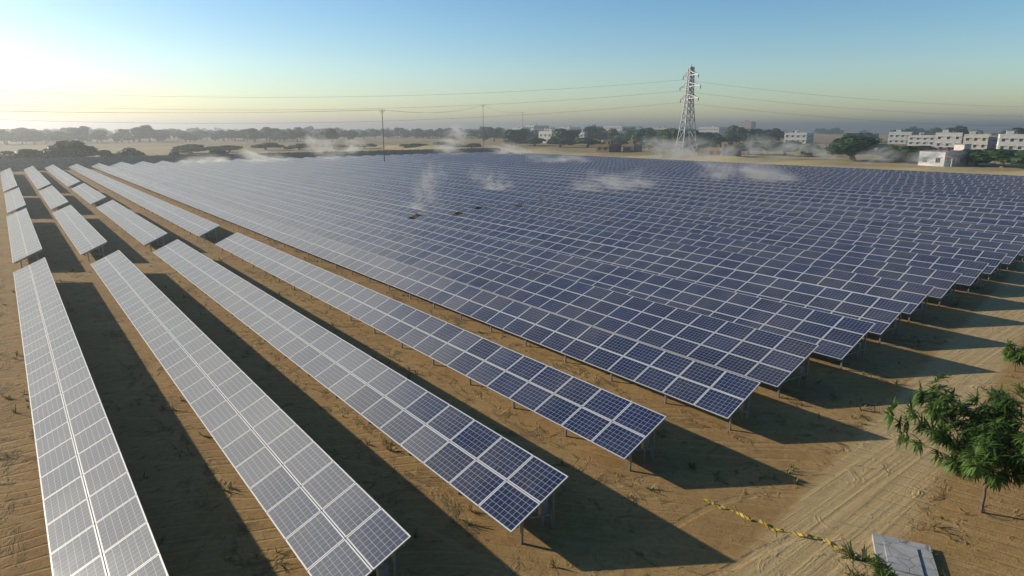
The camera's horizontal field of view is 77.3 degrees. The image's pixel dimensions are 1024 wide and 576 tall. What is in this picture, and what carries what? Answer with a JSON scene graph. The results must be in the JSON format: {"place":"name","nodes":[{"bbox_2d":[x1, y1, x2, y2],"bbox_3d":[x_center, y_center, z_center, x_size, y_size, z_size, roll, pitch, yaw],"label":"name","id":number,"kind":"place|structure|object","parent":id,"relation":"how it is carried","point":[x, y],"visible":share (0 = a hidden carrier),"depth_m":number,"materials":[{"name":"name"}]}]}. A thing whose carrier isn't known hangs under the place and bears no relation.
{"place":"outdoors","nodes":[
{"label":"outdoors","id":0,"kind":"place"},
{"bbox_2d":[0,129,1023,575],"bbox_3d":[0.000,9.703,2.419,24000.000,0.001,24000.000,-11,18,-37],"label":"ground","id":1,"kind":"structure","parent":0,"point":[858,481],"depth_m":20.74,"materials":[{"name":"brown soil"}]},
{"bbox_2d":[0,132,20,144],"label":"tree","id":2,"kind":"object","parent":1,"relation":"on","point":[6,136],"visible":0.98,"depth_m":404.12,"materials":[{"name":"green plant"}]},
{"bbox_2d":[13,127,28,142],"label":"tree","id":3,"kind":"object","parent":1,"relation":"on","point":[19,130],"visible":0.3,"depth_m":458.93,"materials":[{"name":"green plant"}]},
{"bbox_2d":[15,133,30,143],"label":"tree","id":4,"kind":"object","parent":1,"relation":"on","point":[23,138],"visible":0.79,"depth_m":410.73,"materials":[{"name":"green plant"}]},
{"bbox_2d":[0,149,53,158],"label":"tree","id":5,"kind":"object","parent":1,"relation":"on","point":[26,153],"visible":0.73,"depth_m":168.58,"materials":[{"name":"green plant"}]},
{"bbox_2d":[24,131,43,143],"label":"tree","id":6,"kind":"object","parent":1,"relation":"on","point":[33,136],"visible":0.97,"depth_m":414.69,"materials":[{"name":"green plant"}]},
{"bbox_2d":[43,131,69,140],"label":"tree","id":7,"kind":"object","parent":1,"relation":"on","point":[58,136],"visible":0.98,"depth_m":422.63,"materials":[{"name":"green plant"}]},
{"bbox_2d":[41,140,98,157],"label":"tree","id":8,"kind":"object","parent":1,"relation":"on","point":[67,148],"visible":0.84,"depth_m":176.39,"materials":[{"name":"green plant"}]},
{"bbox_2d":[67,129,84,139],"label":"tree","id":9,"kind":"object","parent":1,"relation":"on","point":[76,134],"visible":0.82,"depth_m":436.00,"materials":[{"name":"green plant"}]},
{"bbox_2d":[67,126,88,141],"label":"tree","id":10,"kind":"object","parent":1,"relation":"on","point":[84,129],"visible":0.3,"depth_m":455.79,"materials":[{"name":"green plant"}]},
{"bbox_2d":[87,130,106,142],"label":"tree","id":11,"kind":"object","parent":1,"relation":"on","point":[97,135],"visible":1,"depth_m":448.21,"materials":[{"name":"green plant"}]},
{"bbox_2d":[97,150,116,156],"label":"tree","id":12,"kind":"object","parent":1,"relation":"on","point":[104,153],"visible":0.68,"depth_m":190.25,"materials":[{"name":"green plant"}]},
{"bbox_2d":[108,134,122,142],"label":"tree","id":13,"kind":"object","parent":1,"relation":"on","point":[116,138],"visible":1,"depth_m":457.57,"materials":[{"name":"green plant"}]},
{"bbox_2d":[112,129,128,141],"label":"tree","id":14,"kind":"object","parent":1,"relation":"on","point":[122,132],"visible":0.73,"depth_m":474.90,"materials":[{"name":"green plant"}]},
{"bbox_2d":[123,134,135,142],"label":"tree","id":15,"kind":"object","parent":1,"relation":"on","point":[127,137],"visible":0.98,"depth_m":461.13,"materials":[{"name":"green plant"}]},
{"bbox_2d":[115,147,147,155],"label":"tree","id":16,"kind":"object","parent":1,"relation":"on","point":[128,151],"visible":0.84,"depth_m":197.91,"materials":[{"name":"green plant"}]},
{"bbox_2d":[129,127,149,141],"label":"tree","id":17,"kind":"object","parent":1,"relation":"on","point":[138,133],"visible":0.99,"depth_m":466.54,"materials":[{"name":"green plant"}]},
{"bbox_2d":[140,125,160,141],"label":"tree","id":18,"kind":"object","parent":1,"relation":"on","point":[152,132],"visible":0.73,"depth_m":474.82,"materials":[{"name":"green plant"}]},
{"bbox_2d":[156,133,170,141],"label":"tree","id":19,"kind":"object","parent":1,"relation":"on","point":[163,136],"visible":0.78,"depth_m":485.17,"materials":[{"name":"green plant"}]},
{"bbox_2d":[177,131,195,141],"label":"tree","id":20,"kind":"object","parent":1,"relation":"on","point":[185,135],"visible":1,"depth_m":491.24,"materials":[{"name":"green plant"}]},
{"bbox_2d":[171,144,212,152],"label":"tree","id":21,"kind":"object","parent":1,"relation":"on","point":[188,148],"visible":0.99,"depth_m":259.48,"materials":[{"name":"green plant"}]},
{"bbox_2d":[208,150,228,153],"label":"tree","id":22,"kind":"object","parent":1,"relation":"on","point":[217,152],"visible":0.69,"depth_m":212.61,"materials":[{"name":"green plant"}]},
{"bbox_2d":[211,130,231,140],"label":"tree","id":23,"kind":"object","parent":1,"relation":"on","point":[222,134],"visible":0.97,"depth_m":516.51,"materials":[{"name":"green plant"}]},
{"bbox_2d":[207,145,242,151],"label":"tree","id":24,"kind":"object","parent":1,"relation":"on","point":[229,148],"visible":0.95,"depth_m":274.17,"materials":[{"name":"green plant"}]},
{"bbox_2d":[228,130,244,140],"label":"tree","id":25,"kind":"object","parent":1,"relation":"on","point":[237,134],"visible":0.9,"depth_m":521.91,"materials":[{"name":"green plant"}]},
{"bbox_2d":[0,147,500,170],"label":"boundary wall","id":26,"kind":"structure","parent":1,"relation":"on","point":[40,163],"depth_m":181.17,"materials":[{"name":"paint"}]},
{"bbox_2d":[244,128,263,141],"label":"tree","id":27,"kind":"object","parent":1,"relation":"on","point":[253,133],"visible":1,"depth_m":474.42,"materials":[{"name":"green plant"}]},
{"bbox_2d":[250,142,284,149],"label":"tree","id":28,"kind":"object","parent":1,"relation":"on","point":[265,146],"visible":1,"depth_m":298.57,"materials":[{"name":"green plant"}]},
{"bbox_2d":[262,127,280,140],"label":"tree","id":29,"kind":"object","parent":1,"relation":"on","point":[268,132],"visible":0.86,"depth_m":510.82,"materials":[{"name":"green plant"}]},
{"bbox_2d":[273,131,288,140],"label":"tree","id":30,"kind":"object","parent":1,"relation":"on","point":[284,135],"visible":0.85,"depth_m":499.32,"materials":[{"name":"green plant"}]},
{"bbox_2d":[286,130,306,141],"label":"tree","id":31,"kind":"object","parent":1,"relation":"on","point":[294,134],"visible":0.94,"depth_m":485.87,"materials":[{"name":"green plant"}]},
{"bbox_2d":[284,143,310,149],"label":"tree","id":32,"kind":"object","parent":1,"relation":"on","point":[300,145],"visible":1,"depth_m":304.06,"materials":[{"name":"green plant"}]},
{"bbox_2d":[301,133,314,141],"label":"tree","id":33,"kind":"object","parent":1,"relation":"on","point":[308,136],"visible":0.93,"depth_m":483.77,"materials":[{"name":"green plant"}]},
{"bbox_2d":[312,133,326,141],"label":"tree","id":34,"kind":"object","parent":1,"relation":"on","point":[318,136],"visible":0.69,"depth_m":476.76,"materials":[{"name":"green plant"}]},
{"bbox_2d":[322,128,338,142],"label":"tree","id":35,"kind":"object","parent":1,"relation":"on","point":[331,133],"visible":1,"depth_m":461.63,"materials":[{"name":"green plant"}]},
{"bbox_2d":[320,144,349,148],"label":"tree","id":36,"kind":"object","parent":1,"relation":"on","point":[333,145],"visible":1,"depth_m":316.04,"materials":[{"name":"green plant"}]},
{"bbox_2d":[340,131,357,139],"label":"tree","id":37,"kind":"object","parent":1,"relation":"on","point":[348,135],"visible":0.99,"depth_m":546.53,"materials":[{"name":"green plant"}]},
{"bbox_2d":[352,144,376,148],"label":"tree","id":38,"kind":"object","parent":1,"relation":"on","point":[365,145],"visible":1,"depth_m":326.82,"materials":[{"name":"green plant"}]},
{"bbox_2d":[369,129,380,137],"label":"tree","id":39,"kind":"object","parent":1,"relation":"on","point":[373,132],"visible":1,"depth_m":650.46,"materials":[{"name":"green plant"}]},
{"bbox_2d":[398,143,426,147],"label":"tree","id":40,"kind":"object","parent":1,"relation":"on","point":[410,145],"visible":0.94,"depth_m":315.62,"materials":[{"name":"green plant"}]},
{"bbox_2d":[432,142,462,146],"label":"tree","id":41,"kind":"object","parent":1,"relation":"on","point":[448,144],"visible":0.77,"depth_m":320.32,"materials":[{"name":"green plant"}]},
{"bbox_2d":[441,128,456,137],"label":"tree","id":42,"kind":"object","parent":1,"relation":"on","point":[447,132],"visible":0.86,"depth_m":658.69,"materials":[{"name":"green plant"}]},
{"bbox_2d":[463,129,474,138],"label":"tree","id":43,"kind":"object","parent":1,"relation":"on","point":[469,132],"visible":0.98,"depth_m":640.98,"materials":[{"name":"green plant"}]},
{"bbox_2d":[463,143,481,147],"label":"tree","id":44,"kind":"object","parent":1,"relation":"on","point":[471,145],"visible":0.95,"depth_m":328.59,"materials":[{"name":"green plant"}]},
{"bbox_2d":[478,130,490,140],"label":"tree","id":45,"kind":"object","parent":1,"relation":"on","point":[480,134],"visible":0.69,"depth_m":504.16,"materials":[{"name":"green plant"}]},
{"bbox_2d":[486,128,502,140],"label":"tree","id":46,"kind":"object","parent":1,"relation":"on","point":[492,132],"visible":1,"depth_m":501.25,"materials":[{"name":"green plant"}]},
{"bbox_2d":[0,238,1023,575],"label":"grass tufts","id":47,"kind":"object","parent":1,"relation":"on","point":[866,558],"visible":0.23,"depth_m":19.45,"materials":[{"name":"green plant"}]},
{"bbox_2d":[1,152,1023,575],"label":"solar array","id":48,"kind":"object","parent":1,"relation":"on","point":[657,274],"visible":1,"depth_m":35.41,"materials":[{"name":"blue"}]},
{"bbox_2d":[503,139,522,145],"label":"tree","id":49,"kind":"object","parent":1,"relation":"on","point":[511,142],"visible":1,"depth_m":368.60,"materials":[{"name":"green plant"}]},
{"bbox_2d":[501,129,527,144],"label":"tree","id":50,"kind":"object","parent":1,"relation":"on","point":[519,134],"visible":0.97,"depth_m":391.48,"materials":[{"name":"green plant"}]},
{"bbox_2d":[519,124,548,130],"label":"building","id":51,"kind":"structure","parent":1,"relation":"on","point":[536,127],"depth_m":668.03,"materials":[{"name":"paint"}]},
{"bbox_2d":[522,138,545,145],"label":"tree","id":52,"kind":"object","parent":1,"relation":"on","point":[534,141],"visible":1,"depth_m":370.47,"materials":[{"name":"green plant"}]},
{"bbox_2d":[539,128,555,142],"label":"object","id":53,"kind":"object","parent":1,"relation":"on","point":[547,134],"visible":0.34,"depth_m":449.43,"materials":[{"name":"paint"}]},
{"bbox_2d":[546,138,575,146],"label":"tree","id":54,"kind":"object","parent":1,"relation":"on","point":[559,142],"visible":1,"depth_m":345.42,"materials":[{"name":"green plant"}]},
{"bbox_2d":[550,128,580,145],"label":"tree","id":55,"kind":"object","parent":1,"relation":"on","point":[562,133],"visible":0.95,"depth_m":379.21,"materials":[{"name":"green plant"}]},
{"bbox_2d":[558,125,580,129],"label":"building","id":56,"kind":"structure","parent":1,"relation":"on","point":[569,127],"depth_m":689.18,"materials":[{"name":"paint"}]},
{"bbox_2d":[573,138,600,146],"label":"tree","id":57,"kind":"object","parent":1,"relation":"on","point":[588,141],"visible":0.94,"depth_m":346.68,"materials":[{"name":"green plant"}]},
{"bbox_2d":[583,126,603,138],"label":"tree","id":58,"kind":"object","parent":1,"relation":"on","point":[593,132],"visible":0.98,"depth_m":458.59,"materials":[{"name":"green plant"}]},
{"bbox_2d":[596,140,620,151],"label":"building","id":59,"kind":"structure","parent":1,"relation":"on","point":[609,146],"depth_m":277.93,"materials":[{"name":"paint"}]},
{"bbox_2d":[607,129,623,138],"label":"tree","id":60,"kind":"object","parent":1,"relation":"on","point":[611,134],"visible":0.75,"depth_m":448.03,"materials":[{"name":"green plant"}]},
{"bbox_2d":[603,125,636,130],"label":"building","id":61,"kind":"structure","parent":1,"relation":"on","point":[618,127],"depth_m":712.29,"materials":[{"name":"paint"}]},
{"bbox_2d":[623,139,641,151],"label":"building","id":62,"kind":"structure","parent":1,"relation":"on","point":[632,146],"depth_m":281.27,"materials":[{"name":"paint"}]},
{"bbox_2d":[632,130,653,141],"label":"tree","id":63,"kind":"object","parent":1,"relation":"on","point":[638,135],"visible":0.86,"depth_m":388.18,"materials":[{"name":"green plant"}]},
{"bbox_2d":[643,134,655,141],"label":"tree","id":64,"kind":"object","parent":1,"relation":"on","point":[649,137],"visible":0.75,"depth_m":377.92,"materials":[{"name":"green plant"}]},
{"bbox_2d":[639,141,659,148],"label":"tree","id":65,"kind":"object","parent":1,"relation":"on","point":[648,145],"visible":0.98,"depth_m":311.31,"materials":[{"name":"green plant"}]},
{"bbox_2d":[658,142,677,151],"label":"tree","id":66,"kind":"object","parent":1,"relation":"on","point":[668,145],"visible":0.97,"depth_m":282.99,"materials":[{"name":"green plant"}]},
{"bbox_2d":[661,128,675,142],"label":"tree","id":67,"kind":"object","parent":1,"relation":"on","point":[666,135],"visible":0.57,"depth_m":350.14,"materials":[{"name":"green plant"}]},
{"bbox_2d":[671,129,698,141],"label":"tree","id":68,"kind":"object","parent":1,"relation":"on","point":[674,133],"visible":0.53,"depth_m":333.25,"materials":[{"name":"green plant"}]},
{"bbox_2d":[673,64,700,156],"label":"transmission pylon","id":69,"kind":"object","parent":1,"relation":"on","point":[689,85],"visible":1,"depth_m":221.81,"materials":[{"name":"silver metal"}]},
{"bbox_2d":[0,80,1010,125],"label":"power lines","id":70,"kind":"object","parent":69,"relation":"attached to","point":[443,106],"visible":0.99,"depth_m":206.52,"materials":[{"name":"grey metal"}]},
{"bbox_2d":[357,145,1023,175],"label":"dirt road","id":71,"kind":"structure","parent":1,"relation":"on","point":[726,158],"depth_m":180.02,"materials":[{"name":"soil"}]},
{"bbox_2d":[678,139,715,151],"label":"tree","id":72,"kind":"object","parent":1,"relation":"on","point":[703,143],"visible":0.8,"depth_m":278.73,"materials":[{"name":"green plant"}]},
{"bbox_2d":[699,126,727,136],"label":"building","id":73,"kind":"structure","parent":1,"relation":"on","point":[719,130],"depth_m":746.17,"materials":[{"name":"paint"}]},
{"bbox_2d":[709,141,732,146],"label":"building","id":74,"kind":"structure","parent":1,"relation":"on","point":[712,144],"depth_m":260.21,"materials":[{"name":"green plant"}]},
{"bbox_2d":[715,135,728,142],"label":"tree","id":75,"kind":"object","parent":1,"relation":"on","point":[721,138],"visible":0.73,"depth_m":399.09,"materials":[{"name":"green plant"}]},
{"bbox_2d":[707,142,741,156],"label":"building","id":76,"kind":"structure","parent":1,"relation":"on","point":[726,148],"depth_m":229.94,"materials":[{"name":"paint"}]},
{"bbox_2d":[724,125,737,141],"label":"tree","id":77,"kind":"object","parent":1,"relation":"on","point":[732,128],"visible":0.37,"depth_m":452.92,"materials":[{"name":"green plant"}]},
{"bbox_2d":[725,132,738,141],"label":"tree","id":78,"kind":"object","parent":1,"relation":"on","point":[731,136],"visible":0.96,"depth_m":413.57,"materials":[{"name":"green plant"}]},
{"bbox_2d":[736,127,755,142],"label":"tree","id":79,"kind":"object","parent":1,"relation":"on","point":[740,130],"visible":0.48,"depth_m":437.15,"materials":[{"name":"green plant"}]},
{"bbox_2d":[740,120,755,128],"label":"building","id":80,"kind":"structure","parent":1,"relation":"on","point":[747,124],"depth_m":993.60,"materials":[{"name":"paint"}]},
{"bbox_2d":[735,141,766,153],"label":"tree","id":81,"kind":"object","parent":1,"relation":"on","point":[748,146],"visible":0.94,"depth_m":248.42,"materials":[{"name":"green plant"}]},
{"bbox_2d":[746,133,757,141],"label":"tree","id":82,"kind":"object","parent":1,"relation":"on","point":[751,136],"visible":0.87,"depth_m":421.11,"materials":[{"name":"green plant"}]},
{"bbox_2d":[757,132,780,140],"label":"tree","id":83,"kind":"object","parent":1,"relation":"on","point":[761,137],"visible":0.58,"depth_m":406.63,"materials":[{"name":"green plant"}]},
{"bbox_2d":[763,128,780,134],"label":"tree","id":84,"kind":"object","parent":1,"relation":"on","point":[776,130],"visible":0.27,"depth_m":474.24,"materials":[{"name":"green plant"}]},
{"bbox_2d":[703,499,841,549],"bbox_3d":[6.648,6.117,16.595,3.456,0.092,0.385,10,17,34],"label":"caution tape","id":85,"kind":"object","parent":1,"relation":"on","point":[770,528],"visible":1,"depth_m":16.45,"materials":[{"name":"yellow plastic"}]},
{"bbox_2d":[766,134,778,141],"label":"tree","id":86,"kind":"object","parent":1,"relation":"on","point":[773,138],"visible":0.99,"depth_m":401.28,"materials":[{"name":"green plant"}]},
{"bbox_2d":[764,141,801,155],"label":"tree","id":87,"kind":"object","parent":1,"relation":"on","point":[790,146],"visible":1,"depth_m":236.98,"materials":[{"name":"green plant"}]},
{"bbox_2d":[784,130,813,143],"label":"building","id":88,"kind":"structure","parent":1,"relation":"on","point":[803,138],"depth_m":437.33,"materials":[{"name":"paint"}]},
{"bbox_2d":[800,144,824,156],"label":"tree","id":89,"kind":"object","parent":1,"relation":"on","point":[810,149],"visible":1,"depth_m":231.10,"materials":[{"name":"green plant"}]},
{"bbox_2d":[842,132,863,136],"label":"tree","id":90,"kind":"object","parent":1,"relation":"on","point":[852,134],"visible":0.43,"depth_m":427.35,"materials":[{"name":"green plant"}]},
{"bbox_2d":[824,136,890,160],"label":"tree","id":91,"kind":"object","parent":1,"relation":"on","point":[851,146],"visible":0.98,"depth_m":198.43,"materials":[{"name":"green plant"}]},
{"bbox_2d":[864,132,881,141],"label":"tree","id":92,"kind":"object","parent":1,"relation":"on","point":[868,134],"visible":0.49,"depth_m":441.17,"materials":[{"name":"green plant"}]},
{"bbox_2d":[867,552,898,575],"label":"shrub","id":93,"kind":"object","parent":1,"relation":"on","point":[881,569],"visible":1,"depth_m":14.38,"materials":[{"name":"green plant"}]},
{"bbox_2d":[888,129,913,143],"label":"building","id":94,"kind":"structure","parent":1,"relation":"on","point":[898,136],"depth_m":427.67,"materials":[{"name":"paint"}]},
{"bbox_2d":[872,533,938,575],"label":"concrete slab","id":95,"kind":"structure","parent":1,"relation":"on","point":[905,557],"depth_m":15.24,"materials":[{"name":"grey concrete"}]},
{"bbox_2d":[882,145,942,162],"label":"tree","id":96,"kind":"object","parent":1,"relation":"on","point":[899,152],"visible":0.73,"depth_m":188.13,"materials":[{"name":"green plant"}]},
{"bbox_2d":[907,132,934,145],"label":"building","id":97,"kind":"structure","parent":1,"relation":"on","point":[921,139],"depth_m":377.28,"materials":[{"name":"paint"}]},
{"bbox_2d":[934,129,962,147],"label":"building","id":98,"kind":"structure","parent":1,"relation":"on","point":[944,138],"depth_m":341.56,"materials":[{"name":"paint"}]},
{"bbox_2d":[880,370,1023,512],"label":"tree","id":99,"kind":"object","parent":1,"relation":"on","point":[982,448],"visible":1,"depth_m":16.64,"materials":[{"name":"green plant"}]},
{"bbox_2d":[918,144,995,166],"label":"building","id":100,"kind":"structure","parent":1,"relation":"on","point":[939,156],"depth_m":175.67,"materials":[{"name":"paint"}]},
{"bbox_2d":[963,130,988,149],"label":"building","id":101,"kind":"structure","parent":1,"relation":"on","point":[975,140],"depth_m":311.92,"materials":[{"name":"paint"}]},
{"bbox_2d":[960,148,994,165],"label":"tree","id":102,"kind":"object","parent":1,"relation":"on","point":[972,151],"visible":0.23,"depth_m":175.41,"materials":[{"name":"green plant"}]},
{"bbox_2d":[985,133,997,148],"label":"building","id":103,"kind":"structure","parent":1,"relation":"on","point":[992,141],"depth_m":320.19,"materials":[{"name":"paint"}]},
{"bbox_2d":[966,149,1018,167],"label":"tree","id":104,"kind":"object","parent":1,"relation":"on","point":[990,155],"visible":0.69,"depth_m":168.58,"materials":[{"name":"green plant"}]},
{"bbox_2d":[995,150,1023,164],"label":"tree","id":105,"kind":"object","parent":1,"relation":"on","point":[1017,158],"visible":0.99,"depth_m":161.87,"materials":[{"name":"green plant"}]},
{"bbox_2d":[996,130,1023,149],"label":"building","id":106,"kind":"structure","parent":1,"relation":"on","point":[1009,139],"depth_m":287.09,"materials":[{"name":"paint"}]},
{"bbox_2d":[1000,339,1023,371],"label":"sapling","id":107,"kind":"object","parent":1,"relation":"on","point":[1012,354],"visible":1,"depth_m":27.00,"materials":[{"name":"green plant"}]},
{"bbox_2d":[0,0,1023,128],"label":"sky","id":108,"kind":"structure","parent":0,"point":[284,61],"materials":[{"name":"blue"}]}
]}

